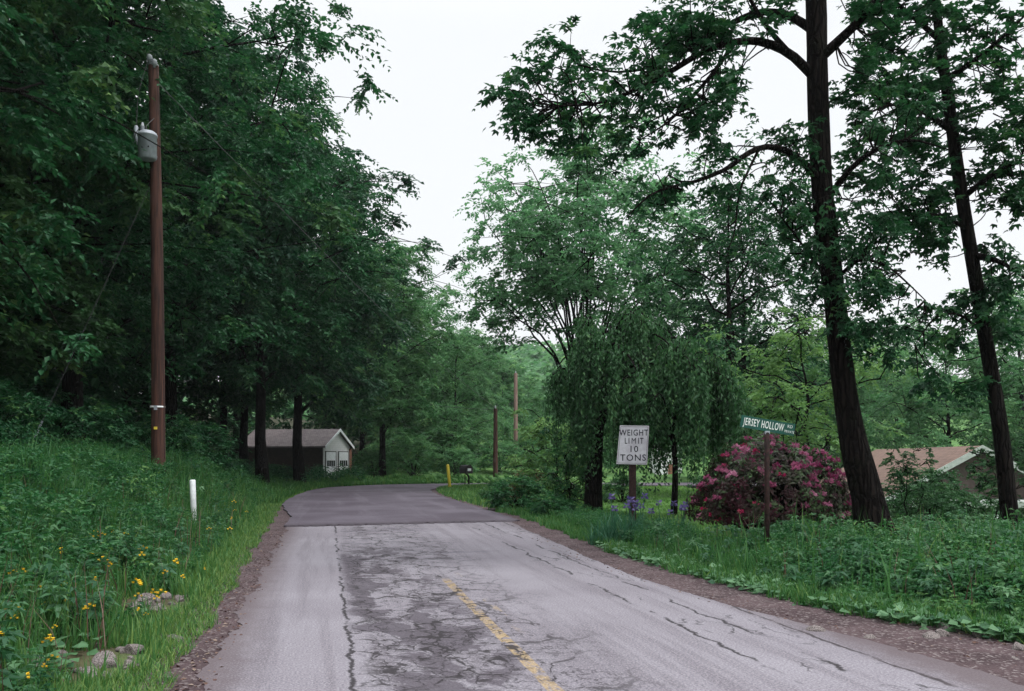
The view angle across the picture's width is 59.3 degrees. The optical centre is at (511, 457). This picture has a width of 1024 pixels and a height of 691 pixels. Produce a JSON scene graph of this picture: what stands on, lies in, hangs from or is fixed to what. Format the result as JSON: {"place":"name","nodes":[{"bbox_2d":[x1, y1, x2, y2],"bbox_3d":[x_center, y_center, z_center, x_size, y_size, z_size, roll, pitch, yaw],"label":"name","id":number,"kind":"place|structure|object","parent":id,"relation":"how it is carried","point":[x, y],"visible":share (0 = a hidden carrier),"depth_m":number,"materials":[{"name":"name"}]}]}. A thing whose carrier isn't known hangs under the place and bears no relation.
{"place":"outdoors","nodes":[
{"label":"outdoors","id":0,"kind":"place"},
{"bbox_2d":[113,504,289,690],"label":"gravel shoulder","id":1,"kind":"object","parent":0,"point":[188,673],"visible":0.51,"depth_m":8.99},
{"bbox_2d":[284,520,516,526],"bbox_3d":[-2.491,1.570,21.553,5.772,0.030,0.208,0,0,-19],"label":"road seam","id":2,"kind":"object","parent":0,"point":[398,523],"depth_m":21.51,"materials":[{"name":"asphalt"}]},
{"bbox_2d":[9,0,1023,393],"label":"sky","id":3,"kind":"structure","parent":0,"point":[442,53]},
{"bbox_2d":[24,409,1018,685],"bbox_3d":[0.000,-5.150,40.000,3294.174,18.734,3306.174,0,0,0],"label":"ground","id":4,"kind":"structure","parent":0,"point":[82,655],"depth_m":64.56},
{"bbox_2d":[0,418,54,449],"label":"shrub","id":5,"kind":"object","parent":4,"relation":"on","point":[7,431],"visible":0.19,"depth_m":16.14,"materials":[{"name":"green plant"}]},
{"bbox_2d":[0,375,59,439],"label":"shrub","id":6,"kind":"object","parent":4,"relation":"on","point":[21,392],"visible":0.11,"depth_m":22.07,"materials":[{"name":"green plant"}]},
{"bbox_2d":[0,379,67,446],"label":"shrub","id":7,"kind":"object","parent":4,"relation":"on","point":[26,407],"visible":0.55,"depth_m":17.66,"materials":[{"name":"green plant"}]},
{"bbox_2d":[0,370,90,431],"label":"shrub","id":8,"kind":"object","parent":4,"relation":"on","point":[50,379],"visible":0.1,"depth_m":27.06,"materials":[{"name":"green plant"}]},
{"bbox_2d":[0,0,166,442],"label":"tree","id":9,"kind":"object","parent":4,"relation":"on","point":[94,372],"visible":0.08,"depth_m":29.52,"materials":[{"name":"green plant"}]},
{"bbox_2d":[41,386,139,442],"bbox_3d":[-16.136,-0.729,33.018,4.735,4.206,4.666,0,0,13],"label":"shrub","id":10,"kind":"object","parent":4,"relation":"on","point":[94,391],"visible":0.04,"depth_m":33.14,"materials":[{"name":"green plant"}]},
{"bbox_2d":[35,397,149,458],"bbox_3d":[-10.624,-0.486,22.613,3.073,2.052,3.043,0,0,-10],"label":"shrub","id":11,"kind":"object","parent":4,"relation":"on","point":[124,429],"visible":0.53,"depth_m":22.18,"materials":[{"name":"green plant"}]},
{"bbox_2d":[91,656,119,668],"bbox_3d":[-3.098,1.584,6.851,0.213,0.142,0.141,18,-19,-35],"label":"rock","id":12,"kind":"object","parent":4,"relation":"on","point":[99,661],"visible":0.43,"depth_m":6.81,"materials":[{"name":"stone"}]},
{"bbox_2d":[0,3,228,439],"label":"tree","id":13,"kind":"object","parent":4,"relation":"on","point":[112,394],"visible":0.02,"depth_m":34.04,"materials":[{"name":"green plant"}]},
{"bbox_2d":[9,216,229,447],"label":"tree","id":14,"kind":"object","parent":4,"relation":"on","point":[144,405],"depth_m":41.11,"materials":[{"name":"green plant"}]},
{"bbox_2d":[0,0,258,396],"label":"broadleaf tree","id":15,"kind":"object","parent":4,"relation":"on","point":[30,122],"visible":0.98,"depth_m":17.73,"materials":[{"name":"green plant"}]},
{"bbox_2d":[124,644,144,654],"bbox_3d":[-3.109,1.592,7.413,0.142,0.133,0.148,22,0,37],"label":"rock","id":16,"kind":"object","parent":4,"relation":"on","point":[131,649],"visible":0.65,"depth_m":7.36,"materials":[{"name":"stone"}]},
{"bbox_2d":[0,434,272,653],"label":"brambles","id":17,"kind":"object","parent":4,"relation":"on","point":[101,548],"visible":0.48,"depth_m":11.53,"materials":[{"name":"green plant"}]},
{"bbox_2d":[11,181,270,454],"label":"tree","id":18,"kind":"object","parent":4,"relation":"on","point":[194,384],"visible":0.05,"depth_m":48.03,"materials":[{"name":"green plant"}]},
{"bbox_2d":[0,433,292,690],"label":"leafy weeds","id":19,"kind":"object","parent":4,"relation":"on","point":[34,674],"visible":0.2,"depth_m":11.85,"materials":[{"name":"green plant"}]},
{"bbox_2d":[134,54,165,476],"bbox_3d":[-8.331,-4.070,20.775,0.689,10.613,0.668,0,0,-29],"label":"utility pole","id":20,"kind":"object","parent":4,"relation":"on","point":[151,154],"visible":0.94,"depth_m":20.88,"materials":[{"name":"brown wood"}]},
{"bbox_2d":[36,186,149,435],"bbox_3d":[-9.825,-3.001,20.698,3.055,7.211,0.047,0,0,-11],"label":"guy wire","id":21,"kind":"object","parent":20,"relation":"attached to","point":[41,422],"visible":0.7,"depth_m":20.74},
{"bbox_2d":[159,85,494,407],"bbox_3d":[-4.707,-6.049,40.474,0.023,5.515,39.714,0,0,10],"label":"power line","id":22,"kind":"object","parent":20,"relation":"attached to","point":[292,220],"visible":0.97,"depth_m":27.85,"materials":[{"name":"metal"}]},
{"bbox_2d":[0,433,320,690],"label":"tall grass","id":23,"kind":"structure","parent":4,"relation":"on","point":[150,643],"depth_m":10.27,"materials":[{"name":"plant"}]},
{"bbox_2d":[124,409,219,473],"bbox_3d":[-10.322,-0.262,27.006,2.706,2.403,2.666,0,0,1],"label":"shrub","id":24,"kind":"object","parent":4,"relation":"on","point":[187,441],"visible":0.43,"depth_m":26.94,"materials":[{"name":"green plant"}]},
{"bbox_2d":[110,214,239,433],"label":"tree","id":25,"kind":"object","parent":4,"relation":"on","point":[216,414],"depth_m":63.37,"materials":[{"name":"green plant"}]},
{"bbox_2d":[8,0,345,443],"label":"broadleaf tree","id":26,"kind":"object","parent":4,"relation":"on","point":[256,301],"visible":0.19,"depth_m":35.28,"materials":[{"name":"green plant"}]},
{"bbox_2d":[0,0,357,414],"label":"broadleaf tree","id":27,"kind":"object","parent":4,"relation":"on","point":[15,354],"visible":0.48,"depth_m":22.68,"materials":[{"name":"green plant"}]},
{"bbox_2d":[99,201,282,449],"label":"tree","id":28,"kind":"object","parent":4,"relation":"on","point":[187,410],"visible":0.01,"depth_m":54.05,"materials":[{"name":"green plant"}]},
{"bbox_2d":[190,480,196,519],"bbox_3d":[-6.228,1.044,17.600,0.112,1.238,0.112,-2,0,0],"label":"marker post","id":29,"kind":"object","parent":4,"relation":"on","point":[192,494],"visible":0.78,"depth_m":17.55,"materials":[{"name":"white paint"}]},
{"bbox_2d":[0,0,397,441],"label":"broadleaf tree","id":30,"kind":"object","parent":4,"relation":"on","point":[72,381],"visible":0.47,"depth_m":27.07,"materials":[{"name":"green plant"}]},
{"bbox_2d":[165,414,242,472],"bbox_3d":[-11.111,-0.414,30.939,3.348,2.257,3.380,0,0,-27],"label":"shrub","id":31,"kind":"object","parent":4,"relation":"on","point":[221,442],"visible":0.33,"depth_m":31.03,"materials":[{"name":"green plant"}]},
{"bbox_2d":[23,438,394,490],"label":"undergrowth","id":32,"kind":"object","parent":4,"relation":"on","point":[323,473],"visible":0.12,"depth_m":52.10,"materials":[{"name":"green plant"}]},
{"bbox_2d":[190,421,252,463],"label":"shrub","id":33,"kind":"object","parent":4,"relation":"on","point":[232,446],"visible":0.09,"depth_m":56.98,"materials":[{"name":"green plant"}]},
{"bbox_2d":[181,197,314,457],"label":"broadleaf tree","id":34,"kind":"object","parent":4,"relation":"on","point":[224,412],"visible":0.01,"depth_m":55.64,"materials":[{"name":"green plant"}]},
{"bbox_2d":[181,263,338,457],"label":"tree","id":35,"kind":"object","parent":4,"relation":"on","point":[251,422],"visible":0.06,"depth_m":71.86,"materials":[{"name":"green plant"}]},
{"bbox_2d":[177,159,370,466],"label":"broadleaf tree","id":36,"kind":"object","parent":4,"relation":"on","point":[243,438],"visible":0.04,"depth_m":51.63,"materials":[{"name":"green plant"}]},
{"bbox_2d":[149,24,416,484],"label":"broadleaf tree","id":37,"kind":"object","parent":4,"relation":"on","point":[307,337],"visible":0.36,"depth_m":40.12,"materials":[{"name":"green plant"}]},
{"bbox_2d":[248,429,354,477],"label":"garage","id":38,"kind":"structure","parent":4,"relation":"on","point":[329,448],"depth_m":65.10,"materials":[{"name":"grey"}]},
{"bbox_2d":[326,452,335,477],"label":"garage door","id":39,"kind":"structure","parent":38,"relation":"in","point":[330,456],"depth_m":65.07,"materials":[{"name":"white paint"}]},
{"bbox_2d":[180,88,468,482],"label":"broadleaf tree","id":40,"kind":"object","parent":4,"relation":"on","point":[377,325],"visible":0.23,"depth_m":48.59,"materials":[{"name":"green plant"}]},
{"bbox_2d":[266,232,407,450],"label":"tree","id":41,"kind":"object","parent":4,"relation":"on","point":[318,425],"visible":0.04,"depth_m":80.56,"materials":[{"name":"green plant"}]},
{"bbox_2d":[350,444,400,476],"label":"shrub","id":42,"kind":"object","parent":4,"relation":"on","point":[365,463],"visible":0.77,"depth_m":61.68,"materials":[{"name":"green plant"}]},
{"bbox_2d":[302,275,460,459],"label":"broadleaf tree","id":43,"kind":"object","parent":4,"relation":"on","point":[343,425],"visible":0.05,"depth_m":74.32,"materials":[{"name":"green plant"}]},
{"bbox_2d":[359,427,420,469],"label":"shrub","id":44,"kind":"object","parent":4,"relation":"on","point":[387,444],"visible":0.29,"depth_m":68.22,"materials":[{"name":"green plant"}]},
{"bbox_2d":[365,417,424,457],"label":"shrub","id":45,"kind":"object","parent":4,"relation":"on","point":[406,424],"visible":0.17,"depth_m":75.00,"materials":[{"name":"green plant"}]},
{"bbox_2d":[313,236,484,476],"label":"broadleaf tree","id":46,"kind":"object","parent":4,"relation":"on","point":[390,412],"visible":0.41,"depth_m":59.57,"materials":[{"name":"green plant"}]},
{"bbox_2d":[386,435,444,475],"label":"shrub","id":47,"kind":"object","parent":4,"relation":"on","point":[411,470],"visible":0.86,"depth_m":63.56,"materials":[{"name":"green plant"}]},
{"bbox_2d":[367,294,508,457],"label":"broadleaf tree","id":48,"kind":"object","parent":4,"relation":"on","point":[445,401],"visible":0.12,"depth_m":78.14,"materials":[{"name":"green plant"}]},
{"bbox_2d":[413,419,479,467],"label":"shrub","id":49,"kind":"object","parent":4,"relation":"on","point":[458,436],"visible":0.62,"depth_m":69.03,"materials":[{"name":"green plant"}]},
{"bbox_2d":[431,443,478,475],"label":"shrub","id":50,"kind":"object","parent":4,"relation":"on","point":[459,456],"visible":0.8,"depth_m":63.55,"materials":[{"name":"green plant"}]},
{"bbox_2d":[398,324,514,466],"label":"broadleaf tree","id":51,"kind":"object","parent":4,"relation":"on","point":[450,387],"visible":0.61,"depth_m":71.63,"materials":[{"name":"green plant"}]},
{"bbox_2d":[441,328,524,447],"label":"broadleaf tree","id":52,"kind":"object","parent":4,"relation":"on","point":[487,370],"visible":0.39,"depth_m":91.26,"materials":[{"name":"green plant"}]},
{"bbox_2d":[464,412,513,457],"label":"shrub","id":53,"kind":"object","parent":4,"relation":"on","point":[504,430],"visible":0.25,"depth_m":75.52,"materials":[{"name":"green plant"}]},
{"bbox_2d":[493,406,497,476],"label":"utility pole","id":54,"kind":"object","parent":4,"relation":"on","point":[495,444],"visible":0.91,"depth_m":59.88,"materials":[{"name":"brown wood"}]},
{"bbox_2d":[473,478,518,498],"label":"bush","id":55,"kind":"object","parent":4,"relation":"on","point":[485,492],"visible":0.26,"depth_m":32.74,"materials":[{"name":"green plant"}]},
{"bbox_2d":[470,436,523,472],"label":"shrub","id":56,"kind":"object","parent":4,"relation":"on","point":[488,451],"visible":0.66,"depth_m":67.63,"materials":[{"name":"green plant"}]},
{"bbox_2d":[484,404,533,449],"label":"shrub","id":57,"kind":"object","parent":4,"relation":"on","point":[523,422],"visible":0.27,"depth_m":83.24,"materials":[{"name":"green plant"}]},
{"bbox_2d":[482,359,536,428],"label":"broadleaf tree","id":58,"kind":"object","parent":4,"relation":"on","point":[507,377],"visible":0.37,"depth_m":102.88,"materials":[{"name":"green plant"}]},
{"bbox_2d":[0,446,1023,690],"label":"broad weeds","id":59,"kind":"object","parent":4,"relation":"on","point":[834,578],"visible":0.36,"depth_m":10.38,"materials":[{"name":"green plant"}]},
{"bbox_2d":[0,541,1023,690],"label":"creeping vine","id":60,"kind":"object","parent":4,"relation":"on","point":[884,615],"visible":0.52,"depth_m":8.54,"materials":[{"name":"green plant"}]},
{"bbox_2d":[0,446,1023,690],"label":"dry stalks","id":61,"kind":"object","parent":4,"relation":"on","point":[240,514],"visible":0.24,"depth_m":9.26,"materials":[{"name":"brown plant"}]},
{"bbox_2d":[3,472,1023,690],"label":"verge grass","id":62,"kind":"structure","parent":4,"relation":"on","point":[464,492],"depth_m":10.48,"materials":[{"name":"plant"}]},
{"bbox_2d":[481,471,548,509],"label":"bush","id":63,"kind":"object","parent":4,"relation":"on","point":[499,499],"visible":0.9,"depth_m":26.86,"materials":[{"name":"green plant"}]},
{"bbox_2d":[513,371,517,462],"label":"utility pole","id":64,"kind":"object","parent":4,"relation":"on","point":[515,404],"visible":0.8,"depth_m":72.87,"materials":[{"name":"wood"}]},
{"bbox_2d":[509,373,549,432],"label":"distant tree","id":65,"kind":"object","parent":4,"relation":"on","point":[533,382],"visible":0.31,"depth_m":111.28,"materials":[{"name":"green plant"}]},
{"bbox_2d":[503,428,555,462],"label":"shrub","id":66,"kind":"object","parent":4,"relation":"on","point":[527,442],"visible":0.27,"depth_m":73.26,"materials":[{"name":"green plant"}]},
{"bbox_2d":[521,441,563,475],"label":"shrub","id":67,"kind":"object","parent":4,"relation":"on","point":[546,469],"visible":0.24,"depth_m":65.46,"materials":[{"name":"green plant"}]},
{"bbox_2d":[522,389,566,440],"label":"distant tree","id":68,"kind":"object","parent":4,"relation":"on","point":[536,402],"visible":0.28,"depth_m":87.92,"materials":[{"name":"green plant"}]},
{"bbox_2d":[528,381,570,449],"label":"background tree","id":69,"kind":"object","parent":4,"relation":"on","point":[543,410],"visible":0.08,"depth_m":81.67,"materials":[{"name":"green plant"}]},
{"bbox_2d":[527,493,578,519],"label":"bush","id":70,"kind":"object","parent":4,"relation":"on","point":[547,501],"visible":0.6,"depth_m":23.07,"materials":[{"name":"green plant"}]},
{"bbox_2d":[506,408,606,503],"bbox_3d":[1.425,0.248,28.985,3.365,3.720,2.693,0,0,0],"label":"sapling","id":71,"kind":"object","parent":4,"relation":"on","point":[540,444],"visible":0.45,"depth_m":28.79,"materials":[{"name":"green plant"}]},
{"bbox_2d":[534,427,604,506],"bbox_3d":[1.607,0.607,24.986,1.928,2.970,2.558,0,0,14],"label":"sapling","id":72,"kind":"object","parent":4,"relation":"on","point":[567,488],"visible":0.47,"depth_m":24.86,"materials":[{"name":"green plant"}]},
{"bbox_2d":[423,91,772,486],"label":"shade tree","id":73,"kind":"object","parent":4,"relation":"on","point":[573,271],"visible":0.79,"depth_m":42.59,"materials":[{"name":"green plant"}]},
{"bbox_2d":[582,492,651,544],"bbox_3d":[2.052,1.139,16.369,1.549,1.022,1.085,0,0,17],"label":"iris clump","id":74,"kind":"object","parent":4,"relation":"on","point":[607,532],"visible":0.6,"depth_m":16.37,"materials":[{"name":"green plant"}]},
{"bbox_2d":[602,474,644,502],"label":"bush","id":75,"kind":"object","parent":4,"relation":"on","point":[606,495],"visible":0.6,"depth_m":30.95,"materials":[{"name":"green plant"}]},
{"bbox_2d":[616,425,648,525],"bbox_3d":[2.365,0.670,17.689,0.640,2.620,0.143,0,0,0],"label":"weight limit sign","id":76,"kind":"object","parent":4,"relation":"on","point":[632,452],"visible":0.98,"depth_m":17.62,"materials":[{"name":"white metal"}]},
{"bbox_2d":[644,500,695,530],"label":"iris clump","id":77,"kind":"object","parent":4,"relation":"on","point":[683,507],"visible":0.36,"depth_m":17.24,"materials":[{"name":"green plant"}]},
{"bbox_2d":[547,485,806,541],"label":"lawn","id":78,"kind":"structure","parent":4,"relation":"on","point":[682,497],"depth_m":30.08,"materials":[{"name":"green plant"}]},
{"bbox_2d":[539,302,708,510],"bbox_3d":[3.087,-1.117,24.000,3.890,6.001,4.063,0,0,26],"label":"weeping tree","id":79,"kind":"object","parent":78,"relation":"on","point":[596,359],"visible":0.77,"depth_m":23.29,"materials":[{"name":"green plant"}]},
{"bbox_2d":[593,327,759,515],"bbox_3d":[4.089,-0.734,22.604,3.768,4.995,3.312,0,0,30],"label":"weeping tree","id":80,"kind":"object","parent":78,"relation":"on","point":[705,401],"visible":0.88,"depth_m":22.09,"materials":[{"name":"green plant"}]},
{"bbox_2d":[472,0,950,535],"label":"maple tree","id":81,"kind":"object","parent":4,"relation":"on","point":[706,34],"visible":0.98,"depth_m":12.84,"materials":[{"name":"green plant"}]},
{"bbox_2d":[577,120,879,468],"bbox_3d":[8.512,-4.977,34.401,10.024,14.218,10.085,0,0,33],"label":"slim tree","id":82,"kind":"object","parent":4,"relation":"on","point":[758,251],"visible":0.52,"depth_m":34.09,"materials":[{"name":"green plant"}]},
{"bbox_2d":[668,306,833,482],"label":"background tree","id":83,"kind":"object","parent":4,"relation":"on","point":[738,356],"visible":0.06,"depth_m":59.10,"materials":[{"name":"green plant"}]},
{"bbox_2d":[641,198,875,487],"bbox_3d":[9.462,-4.371,37.668,9.379,13.223,9.322,0,0,-32],"label":"slim tree","id":84,"kind":"object","parent":4,"relation":"on","point":[698,316],"visible":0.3,"depth_m":36.60,"materials":[{"name":"green plant"}]},
{"bbox_2d":[740,415,795,543],"bbox_3d":[3.687,0.630,13.000,0.817,2.502,0.074,0,0,-1],"label":"street sign","id":85,"kind":"object","parent":4,"relation":"on","point":[767,426],"visible":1,"depth_m":12.97,"materials":[{"name":"green metal"}]},
{"bbox_2d":[684,430,852,531],"bbox_3d":[5.103,0.518,17.141,3.509,2.285,2.923,0,0,0],"label":"rhododendron","id":86,"kind":"object","parent":4,"relation":"on","point":[729,497],"visible":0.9,"depth_m":16.48,"materials":[{"name":"pink plant"}]},
{"bbox_2d":[519,500,1023,625],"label":"leafy weeds","id":87,"kind":"object","parent":4,"relation":"on","point":[1014,585],"visible":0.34,"depth_m":11.03,"materials":[{"name":"green plant"}]},
{"bbox_2d":[545,502,1023,613],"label":"tall grass","id":88,"kind":"structure","parent":4,"relation":"on","point":[750,563],"depth_m":12.02,"materials":[{"name":"plant"}]},
{"bbox_2d":[748,324,862,445],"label":"background tree","id":89,"kind":"object","parent":4,"relation":"on","point":[809,395],"visible":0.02,"depth_m":83.24,"materials":[{"name":"green plant"}]},
{"bbox_2d":[696,305,923,507],"bbox_3d":[8.227,-1.181,26.020,5.886,6.520,7.350,0,0,-20],"label":"tree","id":90,"kind":"object","parent":4,"relation":"on","point":[773,366],"visible":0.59,"depth_m":26.30,"materials":[{"name":"green plant"}]},
{"bbox_2d":[747,315,910,471],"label":"background tree","id":91,"kind":"object","parent":4,"relation":"on","point":[865,401],"visible":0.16,"depth_m":57.08,"materials":[{"name":"green plant"}]},
{"bbox_2d":[829,314,964,447],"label":"background tree","id":92,"kind":"object","parent":4,"relation":"on","point":[890,420],"visible":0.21,"depth_m":82.64,"materials":[{"name":"green plant"}]},
{"bbox_2d":[878,443,949,521],"bbox_3d":[7.805,0.729,17.908,1.347,2.049,1.299,0,0,-10],"label":"sapling","id":93,"kind":"object","parent":4,"relation":"on","point":[899,478],"visible":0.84,"depth_m":17.86,"materials":[{"name":"green plant"}]},
{"bbox_2d":[820,445,1023,521],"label":"house","id":94,"kind":"structure","parent":4,"relation":"on","point":[953,458],"depth_m":33.90,"materials":[{"name":"brown"}]},
{"bbox_2d":[828,0,1023,525],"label":"maple tree","id":95,"kind":"object","parent":4,"relation":"on","point":[985,325],"visible":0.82,"depth_m":15.68,"materials":[{"name":"green plant"}]},
{"bbox_2d":[892,480,962,523],"bbox_3d":[8.982,1.078,19.528,1.508,1.183,1.546,0,0,-14],"label":"bush","id":96,"kind":"object","parent":4,"relation":"on","point":[943,503],"visible":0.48,"depth_m":19.33,"materials":[{"name":"green plant"}]},
{"bbox_2d":[881,467,977,524],"bbox_3d":[10.555,1.164,22.969,2.530,1.935,2.467,0,0,-16],"label":"bush","id":97,"kind":"object","parent":4,"relation":"on","point":[951,479],"visible":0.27,"depth_m":22.74,"materials":[{"name":"green plant"}]},
{"bbox_2d":[841,325,1023,463],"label":"background tree","id":98,"kind":"object","parent":4,"relation":"on","point":[921,436],"visible":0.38,"depth_m":51.49,"materials":[{"name":"green plant"}]},
{"bbox_2d":[878,268,1023,461],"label":"background tree","id":99,"kind":"object","parent":4,"relation":"on","point":[1004,383],"visible":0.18,"depth_m":54.84,"materials":[{"name":"green plant"}]},
{"bbox_2d":[939,491,1023,526],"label":"bush","id":100,"kind":"object","parent":4,"relation":"on","point":[978,500],"visible":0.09,"depth_m":24.41,"materials":[{"name":"green plant"}]},
{"bbox_2d":[958,430,1023,521],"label":"sapling","id":101,"kind":"object","parent":4,"relation":"on","point":[983,482],"visible":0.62,"depth_m":19.52,"materials":[{"name":"green plant"}]},
{"bbox_2d":[959,317,1023,430],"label":"background tree","id":102,"kind":"object","parent":4,"relation":"on","point":[1006,358],"visible":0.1,"depth_m":76.14,"materials":[{"name":"green plant"}]},
{"bbox_2d":[282,483,779,525],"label":"resurfaced road","id":103,"kind":"structure","parent":0,"point":[388,503],"depth_m":28.86,"materials":[{"name":"asphalt"}]},
{"bbox_2d":[196,522,1023,690],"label":"road","id":104,"kind":"structure","parent":0,"point":[494,606],"depth_m":8.19,"materials":[{"name":"asphalt"}]},
{"bbox_2d":[158,529,1023,690],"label":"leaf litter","id":105,"kind":"object","parent":104,"relation":"on","point":[194,669],"visible":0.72,"depth_m":8.35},
{"bbox_2d":[469,504,1023,685],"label":"gravel shoulder","id":106,"kind":"object","parent":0,"point":[995,659],"visible":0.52,"depth_m":8.78},
{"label":"hill","id":107,"kind":"structure","parent":0,"visible":0},
{"bbox_2d":[183,337,1008,421],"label":"wood","id":108,"kind":"object","parent":107,"relation":"on","point":[537,358],"visible":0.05,"depth_m":205.75,"materials":[{"name":"green plant"}]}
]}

